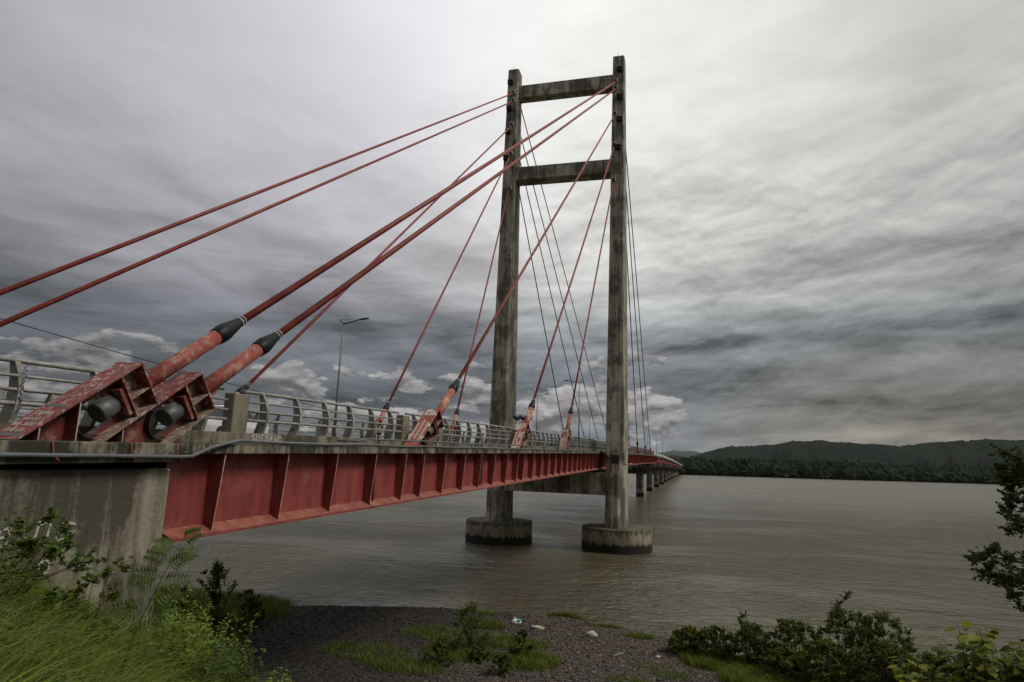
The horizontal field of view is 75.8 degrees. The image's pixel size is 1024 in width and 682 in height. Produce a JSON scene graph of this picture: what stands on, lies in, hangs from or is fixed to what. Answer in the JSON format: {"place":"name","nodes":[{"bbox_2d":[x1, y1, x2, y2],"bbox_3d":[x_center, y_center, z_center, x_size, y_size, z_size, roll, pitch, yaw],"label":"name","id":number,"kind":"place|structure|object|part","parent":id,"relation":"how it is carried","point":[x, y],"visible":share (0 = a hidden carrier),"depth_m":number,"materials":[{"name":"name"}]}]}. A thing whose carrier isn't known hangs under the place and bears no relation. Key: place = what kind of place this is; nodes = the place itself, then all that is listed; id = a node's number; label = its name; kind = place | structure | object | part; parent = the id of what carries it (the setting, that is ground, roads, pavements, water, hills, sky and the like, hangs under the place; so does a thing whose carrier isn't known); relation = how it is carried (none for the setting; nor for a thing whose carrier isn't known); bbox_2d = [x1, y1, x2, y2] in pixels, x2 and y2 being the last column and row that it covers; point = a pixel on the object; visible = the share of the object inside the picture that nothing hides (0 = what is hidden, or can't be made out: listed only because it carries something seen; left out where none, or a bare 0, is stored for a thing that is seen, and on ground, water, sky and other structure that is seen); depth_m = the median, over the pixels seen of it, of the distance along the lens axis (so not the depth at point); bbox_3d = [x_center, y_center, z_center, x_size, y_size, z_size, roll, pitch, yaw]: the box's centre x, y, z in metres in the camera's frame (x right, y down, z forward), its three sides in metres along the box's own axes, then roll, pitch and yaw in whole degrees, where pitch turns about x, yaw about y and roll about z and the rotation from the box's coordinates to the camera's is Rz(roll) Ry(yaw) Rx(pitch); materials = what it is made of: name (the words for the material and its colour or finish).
{"place":"outdoors","nodes":[
{"label":"outdoors","id":0,"kind":"place"},
{"bbox_2d":[0,318,411,430],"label":"overhead wire","id":1,"kind":"object","parent":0,"point":[137,357],"visible":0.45,"depth_m":35.07,"materials":[{"name":"metal"}]},
{"bbox_2d":[0,0,1023,452],"label":"sky","id":2,"kind":"structure","parent":0,"point":[827,196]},
{"bbox_2d":[315,609,805,681],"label":"beach grass","id":3,"kind":"structure","parent":0,"point":[738,671],"depth_m":34.95,"materials":[{"name":"green plant"}]},
{"bbox_2d":[176,605,1002,681],"bbox_3d":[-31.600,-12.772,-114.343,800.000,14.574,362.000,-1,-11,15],"label":"ground","id":4,"kind":"structure","parent":0,"point":[452,675],"depth_m":36.55,"materials":[{"name":"grey gravel"}]},
{"bbox_2d":[0,506,108,615],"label":"shrub","id":5,"kind":"object","parent":4,"relation":"on","point":[51,548],"visible":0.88,"depth_m":9.05,"materials":[{"name":"green plant"}]},
{"bbox_2d":[0,440,181,629],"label":"bridge abutment","id":6,"kind":"object","parent":4,"relation":"on","point":[113,513],"visible":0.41,"depth_m":13.53,"materials":[{"name":"concrete"}]},
{"bbox_2d":[0,439,655,460],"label":"conduit","id":7,"kind":"object","parent":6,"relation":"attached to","point":[56,456],"visible":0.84,"depth_m":15.45,"materials":[{"name":"grey metal"}]},
{"bbox_2d":[0,422,681,541],"bbox_3d":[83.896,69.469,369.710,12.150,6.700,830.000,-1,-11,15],"label":"bridge deck","id":8,"kind":"structure","parent":6,"relation":"on","point":[235,487],"depth_m":22.43,"materials":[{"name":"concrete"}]},
{"bbox_2d":[0,390,59,417],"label":"guard railing","id":9,"kind":"object","parent":8,"relation":"on","point":[50,397],"visible":0.14,"depth_m":23.54,"materials":[{"name":"metal"}]},
{"bbox_2d":[0,356,103,425],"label":"guard railing","id":10,"kind":"object","parent":8,"relation":"on","point":[12,403],"visible":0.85,"depth_m":13.43,"materials":[{"name":"metal"}]},
{"bbox_2d":[150,379,227,430],"bbox_3d":[-8.962,1.720,17.695,0.455,1.359,3.452,-1,-11,15],"label":"guard railing","id":11,"kind":"object","parent":8,"relation":"on","point":[200,425],"visible":0.28,"depth_m":18.38,"materials":[{"name":"metal"}]},
{"bbox_2d":[80,404,304,434],"bbox_3d":[-14.528,3.992,32.707,0.455,1.556,15.202,-1,-11,15],"label":"guard railing","id":12,"kind":"object","parent":8,"relation":"on","point":[275,430],"visible":0.16,"depth_m":37.16,"materials":[{"name":"metal"}]},
{"bbox_2d":[189,405,268,433],"bbox_3d":[-12.809,3.712,29.435,1.790,1.490,4.200,-1,-11,15],"label":"car","id":13,"kind":"object","parent":8,"relation":"on","point":[213,425],"visible":0.09,"depth_m":27.91,"materials":[{"name":"white paint"}]},
{"bbox_3d":[-12.874,3.236,29.227,1.640,0.490,2.900,-1,-11,15],"label":"window","id":14,"kind":"part","parent":13,"relation":"part of","materials":[{"name":"glass"}]},
{"bbox_2d":[221,393,249,432],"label":"railing pillar","id":15,"kind":"structure","parent":8,"relation":"on","point":[236,412],"depth_m":19.60,"materials":[{"name":"concrete"}]},
{"bbox_2d":[243,390,401,438],"bbox_3d":[-6.794,3.054,25.517,0.455,1.488,11.142,-1,-11,15],"label":"guard railing","id":16,"kind":"object","parent":8,"relation":"on","point":[263,421],"visible":0.93,"depth_m":24.42,"materials":[{"name":"metal"}]},
{"bbox_2d":[333,317,368,436],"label":"street lamp","id":17,"kind":"object","parent":8,"relation":"on","point":[336,407],"visible":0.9,"depth_m":43.85,"materials":[{"name":"metal"}]},
{"bbox_2d":[308,418,410,438],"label":"guard railing","id":18,"kind":"object","parent":8,"relation":"on","point":[362,434],"visible":0.35,"depth_m":46.14,"materials":[{"name":"metal"}]},
{"bbox_2d":[395,415,409,439],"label":"railing pillar","id":19,"kind":"structure","parent":8,"relation":"on","point":[404,428],"depth_m":30.88,"materials":[{"name":"concrete"}]},
{"bbox_2d":[405,413,421,432],"bbox_3d":[-4.599,4.405,33.434,0.455,1.363,3.852,-1,-11,15],"label":"guard railing","id":20,"kind":"object","parent":8,"relation":"on","point":[414,420],"visible":0.3,"depth_m":32.48,"materials":[{"name":"metal"}]},
{"bbox_2d":[436,429,442,440],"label":"railing pillar","id":21,"kind":"structure","parent":8,"relation":"on","point":[439,438],"depth_m":35.34,"materials":[{"name":"concrete"}]},
{"bbox_2d":[442,430,470,442],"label":"guard railing","id":22,"kind":"object","parent":8,"relation":"on","point":[462,440],"visible":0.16,"depth_m":64.80,"materials":[{"name":"metal"}]},
{"bbox_2d":[442,418,514,444],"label":"guard railing","id":23,"kind":"object","parent":8,"relation":"on","point":[458,435],"visible":0.83,"depth_m":42.00,"materials":[{"name":"metal"}]},
{"bbox_2d":[337,438,637,452],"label":"conduit","id":24,"kind":"object","parent":8,"relation":"attached to","point":[379,440],"visible":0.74,"depth_m":31.71,"materials":[{"name":"metal"}]},
{"bbox_2d":[473,434,508,444],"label":"guard railing","id":25,"kind":"object","parent":8,"relation":"on","point":[491,440],"visible":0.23,"depth_m":76.83,"materials":[{"name":"metal"}]},
{"bbox_2d":[512,414,519,428],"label":"floodlight","id":26,"kind":"object","parent":8,"relation":"on","point":[515,417],"visible":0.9,"depth_m":87.33,"materials":[{"name":"grey metal"}]},
{"bbox_2d":[518,414,524,421],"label":"floodlight","id":27,"kind":"object","parent":8,"relation":"on","point":[521,417],"visible":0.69,"depth_m":87.09,"materials":[{"name":"grey metal"}]},
{"bbox_2d":[528,432,532,445],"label":"railing pillar","id":28,"kind":"structure","parent":8,"relation":"on","point":[530,439],"depth_m":55.32,"materials":[{"name":"concrete"}]},
{"bbox_2d":[536,393,549,443],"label":"street lamp","id":29,"kind":"object","parent":8,"relation":"on","point":[536,416],"visible":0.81,"depth_m":98.90,"materials":[{"name":"metal"}]},
{"bbox_2d":[530,430,560,446],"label":"guard railing","id":30,"kind":"object","parent":8,"relation":"on","point":[551,441],"visible":0.82,"depth_m":61.53,"materials":[{"name":"metal"}]},
{"bbox_2d":[564,380,581,447],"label":"street lamp","id":31,"kind":"object","parent":8,"relation":"on","point":[579,409],"visible":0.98,"depth_m":78.52,"materials":[{"name":"metal"}]},
{"bbox_2d":[569,436,576,447],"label":"guard railing","id":32,"kind":"object","parent":8,"relation":"on","point":[572,444],"visible":0.52,"depth_m":74.69,"materials":[{"name":"metal"}]},
{"bbox_2d":[576,437,590,447],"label":"guard railing","id":33,"kind":"object","parent":8,"relation":"on","point":[584,443],"visible":0.88,"depth_m":82.94,"materials":[{"name":"metal"}]},
{"bbox_2d":[590,439,605,448],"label":"guard railing","id":34,"kind":"object","parent":8,"relation":"on","point":[598,445],"visible":0.84,"depth_m":94.03,"materials":[{"name":"metal"}]},
{"bbox_2d":[654,453,680,464],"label":"parapet","id":35,"kind":"structure","parent":8,"relation":"on","point":[666,457],"depth_m":307.82,"materials":[{"name":"grey concrete"}]},
{"bbox_2d":[49,555,141,642],"bbox_3d":[-6.777,4.173,10.470,1.631,1.358,1.504,5,-11,-19],"label":"shrub","id":36,"kind":"object","parent":4,"relation":"on","point":[115,594],"visible":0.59,"depth_m":10.51,"materials":[{"name":"green plant"}]},
{"bbox_2d":[0,524,296,681],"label":"long grass","id":37,"kind":"structure","parent":4,"relation":"on","point":[23,653],"depth_m":7.66,"materials":[{"name":"green plant"}]},
{"bbox_2d":[105,525,203,674],"bbox_3d":[-4.682,3.485,8.555,1.026,2.140,0.519,7,-11,-25],"label":"sapling","id":38,"kind":"object","parent":4,"relation":"on","point":[184,557],"visible":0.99,"depth_m":8.59,"materials":[{"name":"green plant"}]},
{"bbox_2d":[125,606,211,674],"bbox_3d":[-5.876,5.309,11.530,1.391,1.352,1.229,-1,-11,15],"label":"weed","id":39,"kind":"object","parent":4,"relation":"on","point":[193,628],"visible":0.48,"depth_m":11.49,"materials":[{"name":"green plant"}]},
{"bbox_2d":[141,585,214,668],"bbox_3d":[-6.486,5.662,12.803,1.332,1.798,1.034,-1,-11,15],"label":"weed","id":40,"kind":"object","parent":4,"relation":"on","point":[199,615],"visible":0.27,"depth_m":12.87,"materials":[{"name":"green plant"}]},
{"bbox_2d":[148,612,220,681],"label":"weed","id":41,"kind":"object","parent":4,"relation":"on","point":[186,646],"visible":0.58,"depth_m":10.65,"materials":[{"name":"green plant"}]},
{"bbox_2d":[166,639,242,681],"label":"weed","id":42,"kind":"object","parent":4,"relation":"on","point":[207,659],"visible":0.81,"depth_m":10.16,"materials":[{"name":"green plant"}]},
{"bbox_2d":[161,567,250,637],"bbox_3d":[-17.029,14.934,37.230,4.714,3.786,4.080,-1,-11,15],"label":"shrub","id":43,"kind":"object","parent":4,"relation":"on","point":[214,612],"visible":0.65,"depth_m":37.43,"materials":[{"name":"green plant"}]},
{"bbox_2d":[202,559,227,627],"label":"shrub","id":44,"kind":"object","parent":4,"relation":"on","point":[217,567],"visible":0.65,"depth_m":38.52,"materials":[{"name":"green plant"}]},
{"bbox_2d":[152,583,296,665],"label":"dark grass","id":45,"kind":"structure","parent":4,"relation":"on","point":[273,605],"depth_m":43.30,"materials":[{"name":"green plant"}]},
{"bbox_2d":[200,635,248,681],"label":"weed","id":46,"kind":"object","parent":4,"relation":"on","point":[227,643],"visible":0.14,"depth_m":13.42,"materials":[{"name":"green plant"}]},
{"bbox_2d":[196,611,260,681],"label":"weed","id":47,"kind":"object","parent":4,"relation":"on","point":[233,634],"visible":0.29,"depth_m":12.27,"materials":[{"name":"green plant"}]},
{"bbox_2d":[209,635,266,681],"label":"weed","id":48,"kind":"object","parent":4,"relation":"on","point":[247,672],"visible":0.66,"depth_m":11.44,"materials":[{"name":"green plant"}]},
{"bbox_2d":[239,588,266,625],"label":"shrub","id":49,"kind":"object","parent":4,"relation":"on","point":[251,604],"visible":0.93,"depth_m":40.30,"materials":[{"name":"green plant"}]},
{"bbox_2d":[264,667,294,681],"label":"weed","id":50,"kind":"object","parent":4,"relation":"on","point":[276,671],"visible":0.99,"depth_m":11.64,"materials":[{"name":"green plant"}]},
{"bbox_2d":[423,641,453,666],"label":"shrub","id":51,"kind":"object","parent":4,"relation":"on","point":[439,652],"visible":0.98,"depth_m":33.87,"materials":[{"name":"green plant"}]},
{"bbox_2d":[433,634,449,649],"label":"shrub","id":52,"kind":"object","parent":4,"relation":"on","point":[440,638],"visible":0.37,"depth_m":36.34,"materials":[{"name":"green plant"}]},
{"bbox_2d":[450,601,493,650],"bbox_3d":[-2.135,16.087,36.906,2.297,2.907,2.218,-6,-13,36],"label":"shrub","id":53,"kind":"object","parent":4,"relation":"on","point":[469,632],"visible":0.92,"depth_m":36.75,"materials":[{"name":"green plant"}]},
{"bbox_2d":[467,644,491,663],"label":"shrub","id":54,"kind":"object","parent":4,"relation":"on","point":[479,654],"visible":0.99,"depth_m":34.84,"materials":[{"name":"green plant"}]},
{"bbox_2d":[486,652,515,675],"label":"shrub","id":55,"kind":"object","parent":4,"relation":"on","point":[502,659],"visible":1,"depth_m":32.64,"materials":[{"name":"green plant"}]},
{"bbox_2d":[511,618,520,623],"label":"plastic litter","id":56,"kind":"object","parent":4,"relation":"on","point":[516,621],"visible":0.99,"depth_m":42.88,"materials":[{"name":"white plastic"}]},
{"bbox_2d":[504,629,536,654],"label":"shrub","id":57,"kind":"object","parent":4,"relation":"on","point":[519,648],"visible":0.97,"depth_m":35.64,"materials":[{"name":"green plant"}]},
{"bbox_2d":[532,625,543,629],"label":"stone","id":58,"kind":"object","parent":4,"relation":"on","point":[537,627],"visible":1,"depth_m":41.79,"materials":[{"name":"beige stone"}]},
{"bbox_2d":[585,631,597,637],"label":"stone","id":59,"kind":"object","parent":4,"relation":"on","point":[591,634],"visible":0.99,"depth_m":40.03,"materials":[{"name":"beige stone"}]},
{"bbox_2d":[663,625,708,656],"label":"bush","id":60,"kind":"object","parent":4,"relation":"on","point":[687,632],"visible":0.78,"depth_m":37.32,"materials":[{"name":"green plant"}]},
{"bbox_2d":[689,625,739,662],"bbox_3d":[11.301,16.852,36.456,2.965,2.120,2.873,-1,-11,15],"label":"bush","id":61,"kind":"object","parent":4,"relation":"on","point":[712,635],"visible":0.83,"depth_m":36.29,"materials":[{"name":"green plant"}]},
{"bbox_2d":[725,610,778,669],"bbox_3d":[13.142,16.241,35.496,3.244,3.287,2.992,-1,-11,15],"label":"bush","id":62,"kind":"object","parent":4,"relation":"on","point":[750,632],"visible":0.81,"depth_m":35.24,"materials":[{"name":"green plant"}]},
{"bbox_2d":[760,646,815,681],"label":"bush","id":63,"kind":"object","parent":4,"relation":"on","point":[787,664],"visible":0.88,"depth_m":32.83,"materials":[{"name":"green plant"}]},
{"bbox_2d":[761,617,829,679],"bbox_3d":[14.832,16.144,34.490,3.255,3.018,3.304,9,-13,-36],"label":"bush","id":64,"kind":"object","parent":4,"relation":"on","point":[785,627],"visible":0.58,"depth_m":34.60,"materials":[{"name":"green plant"}]},
{"bbox_2d":[792,638,870,681],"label":"bush","id":65,"kind":"object","parent":4,"relation":"on","point":[828,645],"visible":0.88,"depth_m":31.65,"materials":[{"name":"green plant"}]},
{"bbox_2d":[805,590,890,681],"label":"bush","id":66,"kind":"object","parent":4,"relation":"on","point":[837,613],"visible":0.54,"depth_m":33.52,"materials":[{"name":"green plant"}]},
{"bbox_2d":[834,637,919,681],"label":"bush","id":67,"kind":"object","parent":4,"relation":"on","point":[878,648],"visible":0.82,"depth_m":30.66,"materials":[{"name":"green plant"}]},
{"bbox_2d":[847,607,917,681],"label":"bush","id":68,"kind":"object","parent":4,"relation":"on","point":[878,630],"visible":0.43,"depth_m":32.70,"materials":[{"name":"green plant"}]},
{"bbox_2d":[897,650,949,681],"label":"bush","id":69,"kind":"object","parent":4,"relation":"on","point":[930,657],"visible":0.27,"depth_m":31.27,"materials":[{"name":"green plant"}]},
{"bbox_2d":[887,654,985,681],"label":"leafy shrub","id":70,"kind":"object","parent":4,"relation":"on","point":[926,669],"visible":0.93,"depth_m":4.76,"materials":[{"name":"green plant"}]},
{"bbox_2d":[929,620,1023,681],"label":"leafy shrub","id":71,"kind":"object","parent":4,"relation":"on","point":[978,657],"visible":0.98,"depth_m":4.52,"materials":[{"name":"green plant"}]},
{"bbox_2d":[963,442,1023,613],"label":"tree","id":72,"kind":"object","parent":4,"relation":"on","point":[1010,484],"visible":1,"depth_m":9.28,"materials":[{"name":"green plant"}]},
{"bbox_2d":[156,473,1023,674],"bbox_3d":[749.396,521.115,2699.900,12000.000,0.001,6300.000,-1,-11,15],"label":"river water","id":73,"kind":"structure","parent":0,"point":[765,552],"depth_m":76.50,"materials":[{"name":"brown liquid"}]},
{"bbox_2d":[465,55,651,554],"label":"bridge tower","id":74,"kind":"structure","parent":73,"relation":"in","point":[499,524],"depth_m":91.45,"materials":[{"name":"concrete"}]},
{"bbox_2d":[0,101,513,326],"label":"stay cable","id":75,"kind":"object","parent":74,"relation":"attached to","point":[13,318],"visible":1,"depth_m":32.14,"materials":[{"name":"metal"}]},
{"bbox_2d":[0,93,513,295],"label":"stay cable","id":76,"kind":"object","parent":74,"relation":"attached to","point":[8,289],"visible":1,"depth_m":32.26,"materials":[{"name":"metal"}]},
{"bbox_2d":[0,81,615,441],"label":"stay cable","id":77,"kind":"object","parent":74,"relation":"attached to","point":[125,392],"visible":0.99,"depth_m":14.69,"materials":[{"name":"metal"}]},
{"bbox_2d":[106,88,615,442],"bbox_3d":[2.938,-17.431,55.288,0.775,53.844,77.487,-1,-11,17],"label":"stay cable","id":78,"kind":"object","parent":74,"relation":"attached to","point":[186,398],"visible":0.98,"depth_m":16.94,"materials":[{"name":"metal"}]},
{"bbox_2d":[214,125,511,404],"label":"stay cable","id":79,"kind":"object","parent":74,"relation":"attached to","point":[246,386],"visible":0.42,"depth_m":44.05,"materials":[{"name":"metal"}]},
{"bbox_2d":[364,154,510,438],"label":"stay cable","id":80,"kind":"object","parent":74,"relation":"attached to","point":[383,414],"visible":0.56,"depth_m":61.04,"materials":[{"name":"metal"}]},
{"bbox_2d":[447,189,509,441],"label":"stay cable","id":81,"kind":"object","parent":74,"relation":"attached to","point":[456,413],"visible":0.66,"depth_m":76.28,"materials":[{"name":"metal"}]},
{"bbox_2d":[404,114,614,447],"bbox_3d":[5.012,-14.049,62.764,0.780,49.406,60.766,-1,-11,17],"label":"stay cable","id":82,"kind":"object","parent":74,"relation":"attached to","point":[429,426],"visible":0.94,"depth_m":33.46,"materials":[{"name":"metal"}]},
{"bbox_2d":[520,196,562,427],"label":"stay cable","id":83,"kind":"object","parent":74,"relation":"attached to","point":[540,308],"visible":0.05,"depth_m":112.46,"materials":[{"name":"metal"}]},
{"bbox_2d":[520,163,584,437],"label":"stay cable","id":84,"kind":"object","parent":74,"relation":"attached to","point":[552,299],"visible":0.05,"depth_m":121.57,"materials":[{"name":"metal"}]},
{"bbox_2d":[521,137,598,441],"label":"stay cable","id":85,"kind":"object","parent":74,"relation":"attached to","point":[559,287],"visible":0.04,"depth_m":128.58,"materials":[{"name":"metal"}]},
{"bbox_2d":[511,145,614,449],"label":"stay cable","id":86,"kind":"object","parent":74,"relation":"attached to","point":[522,434],"visible":0.98,"depth_m":52.49,"materials":[{"name":"metal"}]},
{"bbox_2d":[521,110,605,428],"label":"stay cable","id":87,"kind":"object","parent":74,"relation":"attached to","point":[561,262],"visible":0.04,"depth_m":132.46,"materials":[{"name":"metal"}]},
{"bbox_2d":[559,181,613,450],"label":"stay cable","id":88,"kind":"object","parent":74,"relation":"attached to","point":[566,434],"visible":0.93,"depth_m":69.91,"materials":[{"name":"metal"}]},
{"bbox_2d":[627,256,639,452],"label":"stay cable","id":89,"kind":"object","parent":74,"relation":"attached to","point":[637,449],"visible":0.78,"depth_m":129.28,"materials":[{"name":"metal"}]},
{"bbox_2d":[626,188,646,453],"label":"stay cable","id":90,"kind":"object","parent":74,"relation":"attached to","point":[645,451],"visible":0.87,"depth_m":133.05,"materials":[{"name":"metal"}]},
{"bbox_2d":[626,152,651,454],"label":"stay cable","id":91,"kind":"object","parent":74,"relation":"attached to","point":[650,452],"visible":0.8,"depth_m":135.95,"materials":[{"name":"metal"}]},
{"bbox_2d":[629,463,654,496],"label":"bridge pier","id":92,"kind":"structure","parent":73,"relation":"in","point":[639,480],"depth_m":223.91,"materials":[{"name":"concrete"}]},
{"bbox_2d":[646,463,661,490],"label":"bridge pier","id":93,"kind":"structure","parent":73,"relation":"in","point":[649,478],"depth_m":272.19,"materials":[{"name":"concrete"}]},
{"bbox_2d":[654,463,666,486],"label":"bridge pier","id":94,"kind":"structure","parent":73,"relation":"in","point":[656,476],"depth_m":320.43,"materials":[{"name":"concrete"}]},
{"bbox_2d":[659,464,669,483],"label":"bridge pier","id":95,"kind":"structure","parent":73,"relation":"in","point":[661,475],"depth_m":367.86,"materials":[{"name":"concrete"}]},
{"bbox_2d":[664,465,672,481],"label":"bridge pier","id":96,"kind":"structure","parent":73,"relation":"in","point":[665,474],"depth_m":416.07,"materials":[{"name":"concrete"}]},
{"bbox_2d":[667,465,674,479],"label":"bridge pier","id":97,"kind":"structure","parent":73,"relation":"in","point":[668,473],"depth_m":464.36,"materials":[{"name":"concrete"}]},
{"bbox_2d":[658,450,700,457],"bbox_3d":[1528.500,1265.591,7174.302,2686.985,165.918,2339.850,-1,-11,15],"label":"distant mountain","id":98,"kind":"structure","parent":0,"point":[687,454],"depth_m":6695.76,"materials":[{"name":"grey"}]},
{"bbox_2d":[629,438,1023,483],"bbox_3d":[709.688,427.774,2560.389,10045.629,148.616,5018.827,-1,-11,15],"label":"hills","id":99,"kind":"structure","parent":0,"point":[971,453],"depth_m":1767.60,"materials":[{"name":"green plant"}]},
{"bbox_2d":[595,456,1023,484],"bbox_3d":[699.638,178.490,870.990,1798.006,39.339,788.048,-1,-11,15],"label":"wood","id":100,"kind":"object","parent":99,"relation":"on","point":[839,470],"visible":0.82,"depth_m":793.87,"materials":[{"name":"green plant"}]}
]}

